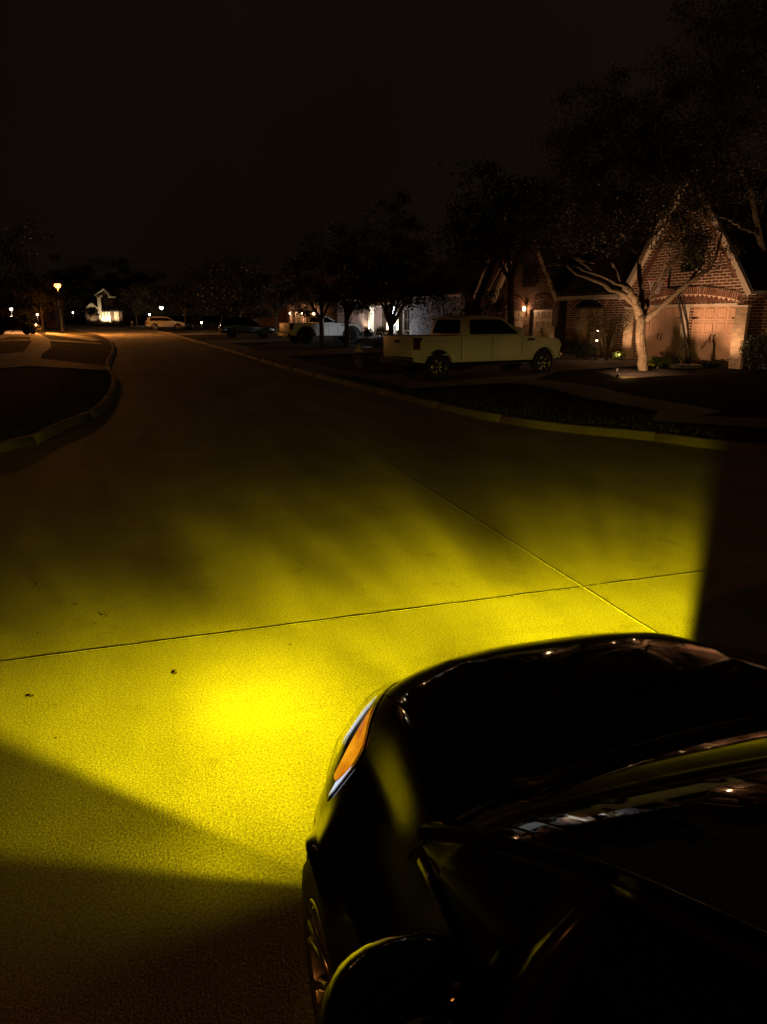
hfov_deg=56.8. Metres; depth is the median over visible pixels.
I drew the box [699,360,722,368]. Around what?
garden plant
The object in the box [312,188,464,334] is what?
street tree
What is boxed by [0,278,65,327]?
brick house
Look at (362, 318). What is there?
brick house
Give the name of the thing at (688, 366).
basketball hoop
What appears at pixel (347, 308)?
street tree
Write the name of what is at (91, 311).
street tree
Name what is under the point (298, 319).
garage door
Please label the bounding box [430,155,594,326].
street tree
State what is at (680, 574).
road joint
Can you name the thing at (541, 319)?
garage door
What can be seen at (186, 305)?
treeline
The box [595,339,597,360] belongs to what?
path lamp
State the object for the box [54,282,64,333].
street lamp
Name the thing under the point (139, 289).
street tree
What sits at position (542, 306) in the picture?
brick house
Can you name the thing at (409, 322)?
stone house
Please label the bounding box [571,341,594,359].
shrub
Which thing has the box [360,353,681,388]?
driveway
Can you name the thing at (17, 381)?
lawn
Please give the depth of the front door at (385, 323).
69.33 m
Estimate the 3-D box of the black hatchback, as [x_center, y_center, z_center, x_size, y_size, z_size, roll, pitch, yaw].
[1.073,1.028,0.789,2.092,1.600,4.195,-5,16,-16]
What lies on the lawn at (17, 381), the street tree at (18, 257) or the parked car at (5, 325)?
the street tree at (18, 257)
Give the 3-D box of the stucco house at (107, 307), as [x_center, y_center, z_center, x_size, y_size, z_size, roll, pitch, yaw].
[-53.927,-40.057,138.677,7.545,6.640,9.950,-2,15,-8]
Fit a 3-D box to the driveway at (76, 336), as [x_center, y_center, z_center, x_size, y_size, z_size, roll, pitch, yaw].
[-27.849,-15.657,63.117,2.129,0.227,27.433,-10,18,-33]
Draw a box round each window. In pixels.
[404,309,408,330]
[521,264,536,288]
[679,236,704,271]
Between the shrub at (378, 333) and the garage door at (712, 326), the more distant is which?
the shrub at (378, 333)
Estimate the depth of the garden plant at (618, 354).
29.31 m
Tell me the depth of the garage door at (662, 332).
28.11 m
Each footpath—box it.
[0,339,30,340]
[50,340,100,343]
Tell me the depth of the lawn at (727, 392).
18.57 m
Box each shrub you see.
[361,329,374,337]
[374,326,386,337]
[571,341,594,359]
[739,334,765,369]
[753,330,766,370]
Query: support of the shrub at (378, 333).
on the lawn at (727, 392)
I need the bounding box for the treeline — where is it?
[41,260,295,328]
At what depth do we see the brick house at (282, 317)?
107.21 m
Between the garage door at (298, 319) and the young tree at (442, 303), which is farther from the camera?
the garage door at (298, 319)
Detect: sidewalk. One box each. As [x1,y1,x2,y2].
[0,330,110,369]
[203,340,766,427]
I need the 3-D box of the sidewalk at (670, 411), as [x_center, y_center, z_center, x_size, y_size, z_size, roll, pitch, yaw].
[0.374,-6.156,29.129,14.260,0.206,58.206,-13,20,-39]
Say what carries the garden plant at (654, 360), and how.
on the lawn at (727, 392)
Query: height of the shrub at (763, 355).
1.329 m
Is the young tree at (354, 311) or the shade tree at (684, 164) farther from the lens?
the young tree at (354, 311)
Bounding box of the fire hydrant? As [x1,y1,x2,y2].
[353,344,364,368]
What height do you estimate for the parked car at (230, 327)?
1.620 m
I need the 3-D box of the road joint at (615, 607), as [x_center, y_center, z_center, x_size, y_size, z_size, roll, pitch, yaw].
[0.475,-0.337,8.794,0.031,0.006,15.500,-5,16,-16]
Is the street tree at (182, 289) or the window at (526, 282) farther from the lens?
the street tree at (182, 289)
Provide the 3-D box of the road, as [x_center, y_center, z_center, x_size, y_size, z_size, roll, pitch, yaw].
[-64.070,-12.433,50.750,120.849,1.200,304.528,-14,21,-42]
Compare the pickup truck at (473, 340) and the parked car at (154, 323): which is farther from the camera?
the parked car at (154, 323)
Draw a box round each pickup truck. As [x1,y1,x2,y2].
[278,315,361,343]
[380,315,561,380]
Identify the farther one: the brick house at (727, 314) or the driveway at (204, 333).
the driveway at (204, 333)
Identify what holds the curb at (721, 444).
on the ground
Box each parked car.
[0,316,41,334]
[145,317,184,329]
[218,317,273,337]
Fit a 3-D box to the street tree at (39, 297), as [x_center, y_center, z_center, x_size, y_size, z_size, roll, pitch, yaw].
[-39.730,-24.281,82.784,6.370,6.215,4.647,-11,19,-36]
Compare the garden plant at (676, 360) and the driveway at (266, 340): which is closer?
the garden plant at (676, 360)
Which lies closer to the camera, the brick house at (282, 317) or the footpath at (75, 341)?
the footpath at (75, 341)
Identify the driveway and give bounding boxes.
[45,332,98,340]
[175,332,279,334]
[205,336,382,343]
[256,347,383,356]
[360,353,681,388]
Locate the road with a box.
[0,325,766,1023]
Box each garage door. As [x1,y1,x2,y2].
[294,312,302,322]
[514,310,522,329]
[531,310,551,336]
[575,309,603,355]
[637,307,682,359]
[689,306,735,367]
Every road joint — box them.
[0,585,596,662]
[303,410,657,632]
[601,563,766,584]
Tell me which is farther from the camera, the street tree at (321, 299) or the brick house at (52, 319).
the brick house at (52, 319)
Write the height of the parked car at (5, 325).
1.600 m
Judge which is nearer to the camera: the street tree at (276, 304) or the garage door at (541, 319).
the garage door at (541, 319)
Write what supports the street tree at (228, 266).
on the lawn at (727, 392)
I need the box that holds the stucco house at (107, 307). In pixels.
[81,288,132,322]
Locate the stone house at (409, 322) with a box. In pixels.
[357,247,489,334]
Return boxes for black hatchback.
[302,632,766,1023]
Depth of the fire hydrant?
26.77 m
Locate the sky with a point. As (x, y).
(163, 135)
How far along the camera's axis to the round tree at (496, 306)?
29.43 m
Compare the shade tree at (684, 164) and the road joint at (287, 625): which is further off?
the shade tree at (684, 164)
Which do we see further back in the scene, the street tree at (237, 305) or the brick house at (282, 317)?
the brick house at (282, 317)
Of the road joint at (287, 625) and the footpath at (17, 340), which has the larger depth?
the footpath at (17, 340)
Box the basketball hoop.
[648,262,702,369]
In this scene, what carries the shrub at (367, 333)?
on the lawn at (727, 392)
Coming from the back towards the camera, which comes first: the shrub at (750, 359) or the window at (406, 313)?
the window at (406, 313)
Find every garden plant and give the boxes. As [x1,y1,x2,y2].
[611,351,625,359]
[647,355,673,366]
[668,356,682,363]
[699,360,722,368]
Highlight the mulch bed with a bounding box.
[599,368,695,375]
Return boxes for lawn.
[0,327,111,440]
[64,316,766,442]
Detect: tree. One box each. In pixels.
[0,210,66,326]
[14,277,73,329]
[81,305,102,323]
[110,283,158,324]
[146,268,221,326]
[170,244,263,317]
[176,256,291,335]
[240,257,315,332]
[275,223,372,347]
[299,211,408,347]
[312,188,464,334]
[338,301,365,326]
[420,293,471,325]
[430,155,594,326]
[444,279,529,328]
[466,46,766,370]
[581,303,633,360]
[639,0,766,256]
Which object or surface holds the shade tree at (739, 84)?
on the lawn at (727, 392)
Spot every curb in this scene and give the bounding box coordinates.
[0,327,117,452]
[65,324,766,453]
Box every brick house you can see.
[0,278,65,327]
[232,269,307,326]
[285,259,402,331]
[473,184,646,348]
[558,166,766,368]
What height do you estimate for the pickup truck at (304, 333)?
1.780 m
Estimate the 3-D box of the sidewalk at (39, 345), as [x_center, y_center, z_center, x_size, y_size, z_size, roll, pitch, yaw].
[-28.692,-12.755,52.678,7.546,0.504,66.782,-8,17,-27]
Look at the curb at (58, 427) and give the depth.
13.35 m
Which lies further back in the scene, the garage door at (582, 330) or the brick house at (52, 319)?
the brick house at (52, 319)
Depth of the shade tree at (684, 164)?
21.10 m
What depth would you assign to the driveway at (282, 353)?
37.31 m
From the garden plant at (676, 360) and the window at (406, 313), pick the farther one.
the window at (406, 313)
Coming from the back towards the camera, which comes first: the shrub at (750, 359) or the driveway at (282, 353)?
the driveway at (282, 353)
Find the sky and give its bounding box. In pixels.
[0,0,766,315]
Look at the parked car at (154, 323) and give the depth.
82.44 m
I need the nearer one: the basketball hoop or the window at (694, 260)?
the basketball hoop
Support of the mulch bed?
on the lawn at (727, 392)

